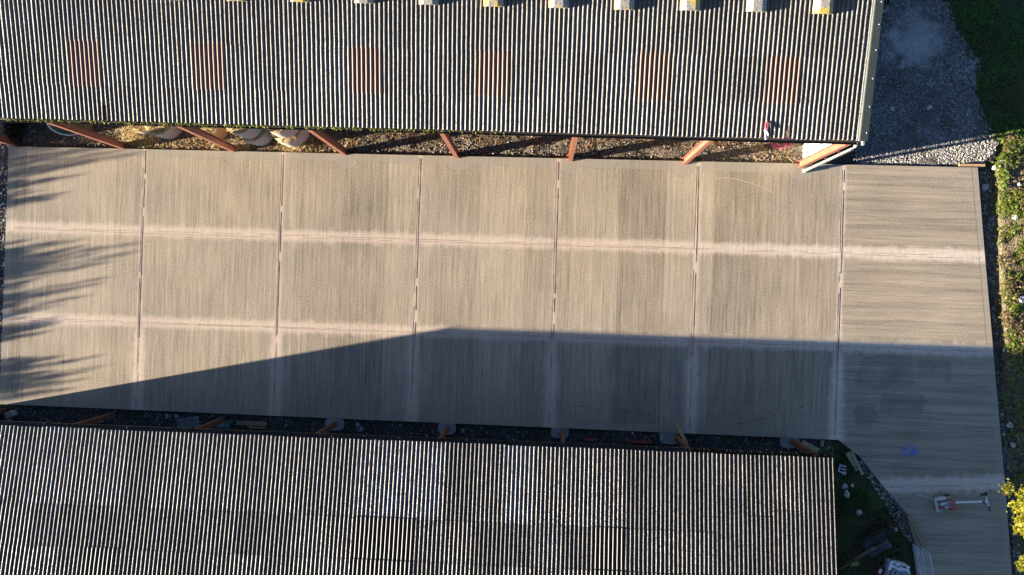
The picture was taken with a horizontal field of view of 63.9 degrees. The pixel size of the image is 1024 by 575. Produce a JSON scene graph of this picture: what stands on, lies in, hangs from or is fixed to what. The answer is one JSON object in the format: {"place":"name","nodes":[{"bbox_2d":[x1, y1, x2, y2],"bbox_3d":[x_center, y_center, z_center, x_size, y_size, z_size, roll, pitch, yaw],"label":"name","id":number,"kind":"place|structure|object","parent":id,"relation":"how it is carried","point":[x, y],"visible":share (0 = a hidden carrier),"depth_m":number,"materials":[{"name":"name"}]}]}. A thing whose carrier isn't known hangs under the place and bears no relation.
{"place":"outdoors","nodes":[
{"label":"outdoors","id":0,"kind":"place"},
{"bbox_2d":[6,105,803,162],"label":"barn floor","id":1,"kind":"structure","parent":0,"point":[798,150],"depth_m":33.27,"materials":[{"name":"soil"}]},
{"bbox_2d":[2,122,27,143],"bbox_3d":[-20.386,-6.736,33.467,0.894,0.939,1.646,2,90,2],"label":"ivy bush","id":2,"kind":"object","parent":1,"relation":"on","point":[16,126],"visible":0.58,"depth_m":33.48,"materials":[{"name":"green plant"}]},
{"bbox_2d":[46,123,77,135],"bbox_3d":[-18.031,-6.809,33.410,1.593,1.069,1.161,2,90,2],"label":"feed tub","id":3,"kind":"object","parent":1,"relation":"on","point":[58,130],"visible":0.26,"depth_m":33.58,"materials":[{"name":"green plastic"}]},
{"bbox_2d":[75,124,92,130],"bbox_3d":[-17.541,-6.720,33.478,0.660,0.663,0.550,2,90,2],"label":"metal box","id":4,"kind":"object","parent":1,"relation":"on","point":[88,126],"visible":0.16,"depth_m":33.34,"materials":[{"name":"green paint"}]},
{"bbox_2d":[128,125,150,133],"bbox_3d":[-15.013,-6.803,33.390,1.235,0.719,1.194,2,90,2],"label":"straw bale","id":5,"kind":"object","parent":1,"relation":"on","point":[139,129],"visible":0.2,"depth_m":33.10},
{"bbox_2d":[142,126,182,139],"bbox_3d":[-14.109,-6.696,33.095,1.368,1.245,1.364,2,90,2],"label":"straw bale","id":6,"kind":"object","parent":1,"relation":"on","point":[167,132],"visible":0.21,"depth_m":32.67},
{"bbox_2d":[198,127,228,138],"bbox_3d":[-12.169,-6.585,33.030,1.363,1.243,1.296,2,90,2],"label":"straw bale","id":7,"kind":"object","parent":1,"relation":"on","point":[221,133],"visible":0.12,"depth_m":32.69},
{"bbox_2d":[106,125,324,152],"bbox_3d":[-12.322,-6.466,33.495,10.159,0.409,1.849,2,90,2],"label":"straw heap","id":8,"kind":"object","parent":1,"relation":"on","point":[134,136],"visible":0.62,"depth_m":33.56,"materials":[{"name":"beige plant"}]},
{"bbox_2d":[239,129,272,145],"bbox_3d":[-10.315,-6.404,32.962,1.426,1.252,1.378,2,90,2],"label":"straw bale","id":9,"kind":"object","parent":1,"relation":"on","point":[262,138],"visible":0.17,"depth_m":32.66},
{"bbox_2d":[226,128,261,139],"bbox_3d":[-10.468,-6.483,31.778,1.393,1.258,1.362,2,90,2],"label":"straw bale","id":10,"kind":"object","parent":9,"relation":"on","point":[245,133],"visible":0.2,"depth_m":31.51},
{"bbox_2d":[269,130,309,146],"bbox_3d":[-8.946,-6.381,32.899,1.456,1.294,1.444,2,90,2],"label":"straw bale","id":11,"kind":"object","parent":1,"relation":"on","point":[299,137],"visible":0.23,"depth_m":32.53},
{"bbox_2d":[264,129,297,137],"bbox_3d":[-8.960,-6.521,31.679,1.448,1.255,1.443,2,90,2],"label":"straw bale","id":12,"kind":"object","parent":11,"relation":"on","point":[282,133],"visible":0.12,"depth_m":31.47},
{"bbox_2d":[23,110,795,162],"bbox_3d":[-4.393,-6.171,33.358,31.623,0.068,1.738,2,90,2],"label":"barn rubble","id":13,"kind":"object","parent":1,"relation":"on","point":[446,153],"visible":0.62,"depth_m":33.24,"materials":[{"name":"stone"}]},
{"bbox_2d":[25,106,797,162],"bbox_3d":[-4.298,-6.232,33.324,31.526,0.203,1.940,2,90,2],"label":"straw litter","id":14,"kind":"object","parent":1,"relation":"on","point":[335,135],"visible":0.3,"depth_m":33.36,"materials":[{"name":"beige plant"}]},
{"bbox_2d":[769,136,793,148],"bbox_3d":[10.742,-5.777,32.700,0.979,0.179,0.524,2,90,2],"label":"twine tangle","id":15,"kind":"object","parent":14,"relation":"on","point":[781,146],"visible":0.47,"depth_m":32.68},
{"bbox_2d":[30,0,1023,574],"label":"farmyard earth","id":16,"kind":"structure","parent":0,"point":[848,160],"depth_m":32.64,"materials":[{"name":"soil"}]},
{"bbox_2d":[0,143,8,420],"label":"gravel edge","id":17,"kind":"object","parent":16,"relation":"on","point":[3,163],"visible":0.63,"depth_m":33.92,"materials":[{"name":"grey gravel"}]},
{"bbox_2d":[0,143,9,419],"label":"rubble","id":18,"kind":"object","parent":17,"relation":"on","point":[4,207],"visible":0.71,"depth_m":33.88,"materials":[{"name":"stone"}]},
{"bbox_2d":[1,404,834,452],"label":"rubble strip","id":19,"kind":"object","parent":16,"relation":"on","point":[394,430],"visible":0.33,"depth_m":33.36,"materials":[{"name":"grey gravel"}]},
{"bbox_2d":[4,409,17,420],"bbox_3d":[-20.578,5.244,33.684,0.428,0.340,0.340,-27,89,2],"label":"concrete block","id":20,"kind":"object","parent":19,"relation":"on","point":[9,415],"depth_m":33.54,"materials":[{"name":"grey concrete"}]},
{"bbox_2d":[177,416,199,427],"bbox_3d":[-13.191,5.511,33.519,0.870,0.250,0.390,-7,89,2],"label":"plastic crate","id":21,"kind":"object","parent":19,"relation":"on","point":[189,422],"visible":0.91,"depth_m":33.40,"materials":[{"name":"grey plastic"}]},
{"bbox_2d":[236,421,266,425],"bbox_3d":[-10.623,5.544,33.474,1.252,0.040,0.187,2,90,2],"label":"plank","id":22,"kind":"object","parent":19,"relation":"on","point":[252,423],"visible":1,"depth_m":33.45,"materials":[{"name":"wood"}]},
{"bbox_2d":[248,426,265,428],"bbox_3d":[-10.411,5.711,33.466,0.727,0.050,0.076,2,90,2],"label":"plank","id":23,"kind":"object","parent":19,"relation":"on","point":[257,427],"visible":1,"depth_m":33.44,"materials":[{"name":"wood"}]},
{"bbox_2d":[325,418,343,430],"bbox_3d":[-7.213,5.556,33.388,0.780,0.174,0.526,2,90,2],"label":"footing pad","id":24,"kind":"object","parent":19,"relation":"on","point":[339,424],"visible":0.82,"depth_m":33.30,"materials":[{"name":"concrete"}]},
{"bbox_2d":[0,405,833,452],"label":"dark rubble","id":25,"kind":"object","parent":19,"relation":"on","point":[480,428],"visible":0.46,"depth_m":33.31,"materials":[{"name":"stone"}]},
{"bbox_2d":[216,420,232,427],"bbox_3d":[-11.759,5.568,33.502,0.712,0.053,0.322,2,90,2],"label":"torn sheet","id":26,"kind":"object","parent":25,"relation":"on","point":[225,424],"visible":0.73,"depth_m":33.50,"materials":[{"name":"blue plastic"}]},
{"bbox_2d":[438,423,455,434],"bbox_3d":[-2.629,5.676,33.236,0.700,0.175,0.555,2,90,2],"label":"footing pad","id":27,"kind":"object","parent":19,"relation":"on","point":[451,428],"visible":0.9,"depth_m":33.15,"materials":[{"name":"concrete"}]},
{"bbox_2d":[551,428,568,437],"bbox_3d":[1.930,5.816,33.084,0.700,0.175,0.500,2,90,2],"label":"footing pad","id":28,"kind":"object","parent":19,"relation":"on","point":[555,432],"visible":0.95,"depth_m":33.01,"materials":[{"name":"concrete"}]},
{"bbox_2d":[585,438,596,440],"bbox_3d":[3.174,6.099,32.945,0.493,0.090,0.110,2,90,2],"label":"steel bracket","id":29,"kind":"object","parent":19,"relation":"on","point":[590,439],"visible":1,"depth_m":32.96,"materials":[{"name":"red metal"}]},
{"bbox_2d":[626,439,651,442],"bbox_3d":[5.088,6.142,32.887,1.051,0.100,0.162,1,90,2],"label":"steel bracket","id":30,"kind":"object","parent":19,"relation":"on","point":[641,441],"visible":1,"depth_m":32.89,"materials":[{"name":"red metal"}]},
{"bbox_2d":[660,432,677,443],"bbox_3d":[6.301,6.003,32.941,0.740,0.172,0.552,2,90,2],"label":"footing pad","id":31,"kind":"object","parent":19,"relation":"on","point":[667,438],"visible":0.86,"depth_m":32.86,"materials":[{"name":"concrete"}]},
{"bbox_2d":[675,422,687,443],"bbox_3d":[6.689,5.757,32.431,0.134,0.524,0.887,-24,89,2],"label":"plank","id":32,"kind":"object","parent":31,"relation":"on","point":[681,432],"visible":0.86,"depth_m":32.42,"materials":[{"name":"wood"}]},
{"bbox_2d":[780,437,796,448],"bbox_3d":[11.037,6.140,32.783,0.660,0.175,0.566,2,90,2],"label":"footing pad","id":33,"kind":"object","parent":19,"relation":"on","point":[784,442],"visible":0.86,"depth_m":32.70,"materials":[{"name":"concrete"}]},
{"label":"plank","id":34,"kind":"object","parent":19,"relation":"on","visible":0},
{"bbox_2d":[801,440,818,451],"bbox_3d":[11.766,6.263,32.440,0.607,0.362,0.164,27,91,2],"label":"plank","id":35,"kind":"object","parent":34,"relation":"on","point":[810,446],"visible":0.87,"depth_m":32.41,"materials":[{"name":"wood"}]},
{"bbox_2d":[0,408,836,574],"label":"cattle shed","id":36,"kind":"structure","parent":16,"relation":"on","point":[88,497],"depth_m":29.44,"materials":[{"name":"grey metal"}]},
{"bbox_2d":[0,0,883,172],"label":"hay barn","id":37,"kind":"structure","parent":16,"relation":"on","point":[706,73],"depth_m":27.45,"materials":[{"name":"metal"}]},
{"bbox_2d":[764,129,767,139],"bbox_3d":[8.498,-5.164,27.431,0.142,0.135,0.436,-3,90,2],"label":"cloth strip","id":38,"kind":"object","parent":37,"relation":"on","point":[766,134],"visible":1,"depth_m":27.44,"materials":[{"name":"white fabric"}]},
{"bbox_2d":[764,121,768,129],"bbox_3d":[8.495,-5.396,27.346,0.168,0.055,0.304,2,90,2],"label":"twine scrap","id":39,"kind":"object","parent":37,"relation":"on","point":[766,125],"visible":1,"depth_m":27.34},
{"bbox_2d":[0,146,1011,574],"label":"concrete yard","id":40,"kind":"structure","parent":16,"relation":"on","point":[846,306],"depth_m":33.04,"materials":[{"name":"beige concrete"}]},
{"bbox_2d":[909,522,919,549],"bbox_3d":[15.932,9.809,32.467,0.103,0.030,1.150,-20,89,2],"label":"plank","id":41,"kind":"object","parent":40,"relation":"on","point":[915,537],"visible":0.88,"depth_m":32.45,"materials":[{"name":"wood"}]},
{"bbox_2d":[907,514,926,547],"bbox_3d":[16.000,9.615,32.432,0.195,0.070,1.399,-26,89,2],"label":"plank","id":42,"kind":"object","parent":40,"relation":"on","point":[916,530],"visible":1,"depth_m":32.40,"materials":[{"name":"wood"}]},
{"bbox_2d":[916,494,990,511],"bbox_3d":[17.146,8.379,31.977,2.358,1.037,0.793,-8,89,2],"label":"concrete saw","id":43,"kind":"object","parent":40,"relation":"on","point":[947,505],"visible":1,"depth_m":32.07,"materials":[{"name":"white paint"}]},
{"bbox_2d":[817,441,916,574],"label":"rough corner","id":44,"kind":"object","parent":16,"relation":"on","point":[863,482],"visible":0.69,"depth_m":32.71,"materials":[{"name":"green plant"}]},
{"bbox_2d":[843,490,849,497],"bbox_3d":[13.311,8.221,32.668,0.250,0.191,0.302,-36,89,1],"label":"stone","id":45,"kind":"object","parent":44,"relation":"on","point":[846,494],"visible":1,"depth_m":32.62,"materials":[{"name":"grey stone"}]},
{"bbox_2d":[856,509,861,515],"bbox_3d":[13.818,8.959,32.657,0.229,0.158,0.240,-27,89,2],"label":"stone","id":46,"kind":"object","parent":44,"relation":"on","point":[859,512],"visible":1,"depth_m":32.63,"materials":[{"name":"grey stone"}]},
{"bbox_2d":[862,530,891,558],"bbox_3d":[14.466,10.192,32.554,1.002,0.152,0.756,-30,89,1],"label":"tarpaulin","id":47,"kind":"object","parent":44,"relation":"on","point":[876,550],"visible":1,"depth_m":32.55,"materials":[{"name":"blue plastic"}]},
{"bbox_2d":[874,564,885,574],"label":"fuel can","id":48,"kind":"object","parent":44,"relation":"on","point":[880,571],"visible":0.99,"depth_m":32.31,"materials":[{"name":"red plastic"}]},
{"bbox_2d":[859,461,911,542],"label":"corner gravel","id":49,"kind":"structure","parent":44,"relation":"on","point":[884,494],"depth_m":32.64,"materials":[{"name":"grey gravel"}]},
{"bbox_2d":[883,557,909,574],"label":"appliance casing","id":50,"kind":"object","parent":44,"relation":"on","point":[891,567],"visible":0.98,"depth_m":32.08,"materials":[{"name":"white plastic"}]},
{"bbox_2d":[911,541,933,574],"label":"field gate","id":51,"kind":"structure","parent":44,"relation":"on","point":[916,560],"depth_m":32.02,"materials":[{"name":"metal"}]},
{"bbox_2d":[942,0,1023,171],"bbox_3d":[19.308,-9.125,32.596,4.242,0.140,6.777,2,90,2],"label":"grass","id":52,"kind":"structure","parent":16,"relation":"on","point":[1002,57],"depth_m":32.62,"materials":[{"name":"green plant"}]},
{"bbox_2d":[998,478,1023,571],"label":"sunlit tree","id":53,"kind":"object","parent":16,"relation":"on","point":[1018,506],"visible":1,"depth_m":28.35,"materials":[{"name":"yellow plant"}]},
{"bbox_2d":[834,446,905,574],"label":"corner grass","id":54,"kind":"structure","parent":0,"point":[857,503],"depth_m":32.68,"materials":[{"name":"green plant"}]},
{"bbox_2d":[836,463,845,472],"bbox_3d":[13.107,7.214,32.654,0.340,0.105,0.340,16,90,2],"label":"plastic bracket","id":55,"kind":"object","parent":54,"relation":"on","point":[839,469],"visible":1,"depth_m":32.67,"materials":[{"name":"plastic"}]},
{"bbox_2d":[846,451,858,470],"bbox_3d":[13.565,6.921,32.678,0.206,0.035,0.812,-31,89,1],"label":"plank","id":56,"kind":"object","parent":54,"relation":"on","point":[849,456],"visible":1,"depth_m":32.66,"materials":[{"name":"wood"}]},
{"bbox_2d":[850,451,863,474],"bbox_3d":[13.717,6.968,32.632,0.113,0.035,1.035,-25,89,2],"label":"plank","id":57,"kind":"object","parent":56,"relation":"on","point":[857,463],"visible":1,"depth_m":32.62,"materials":[{"name":"wood"}]},
{"bbox_2d":[836,497,917,574],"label":"brushwood","id":58,"kind":"object","parent":54,"relation":"on","point":[873,540],"visible":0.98,"depth_m":32.41,"materials":[{"name":"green plant"}]},
{"bbox_2d":[848,546,874,561],"bbox_3d":[13.754,10.608,32.531,1.387,0.135,0.055,-32,89,1],"label":"pole","id":59,"kind":"object","parent":58,"relation":"on","point":[862,553],"visible":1,"depth_m":32.48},
{"bbox_2d":[840,541,886,569],"bbox_3d":[13.929,10.599,32.525,2.121,0.159,0.079,-33,89,1],"label":"pole","id":60,"kind":"object","parent":58,"relation":"on","point":[868,552],"visible":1,"depth_m":32.47,"materials":[{"name":"wood"}]},
{"bbox_2d":[852,0,996,167],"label":"gravel track","id":61,"kind":"structure","parent":0,"point":[888,66],"depth_m":32.69,"materials":[{"name":"grey gravel"}]},
{"bbox_2d":[866,137,998,164],"bbox_3d":[16.772,-5.019,32.644,5.302,0.061,0.999,-11,89,2],"label":"crushed stone","id":62,"kind":"object","parent":61,"relation":"on","point":[989,152],"visible":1,"depth_m":32.61,"materials":[{"name":"grey gravel"}]},
{"bbox_2d":[958,164,984,165],"bbox_3d":[18.207,-4.846,32.509,1.004,0.090,0.087,1,90,2],"label":"timber","id":63,"kind":"object","parent":62,"relation":"on","point":[971,164],"visible":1,"depth_m":32.47,"materials":[{"name":"beige wood"}]},
{"bbox_2d":[987,148,1023,574],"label":"earth bank","id":64,"kind":"structure","parent":0,"point":[1011,183],"depth_m":32.52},
{"bbox_2d":[979,168,1023,574],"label":"verge stones","id":65,"kind":"object","parent":64,"relation":"on","point":[984,208],"visible":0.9,"depth_m":32.63,"materials":[{"name":"grey stone"}]},
{"bbox_2d":[982,184,988,190],"bbox_3d":[18.815,-3.985,32.660,0.272,0.158,0.280,2,90,2],"label":"stone","id":66,"kind":"object","parent":65,"relation":"on","point":[985,187],"visible":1,"depth_m":32.60,"materials":[{"name":"grey stone"}]},
{"bbox_2d":[991,131,1023,551],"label":"verge weeds","id":67,"kind":"object","parent":64,"relation":"on","point":[1013,315],"visible":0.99,"depth_m":32.29,"materials":[{"name":"green plant"}]},
{"bbox_2d":[1019,295,1023,302],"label":"stone","id":68,"kind":"object","parent":64,"relation":"on","point":[1021,299],"visible":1,"depth_m":32.30,"materials":[{"name":"white stone"}]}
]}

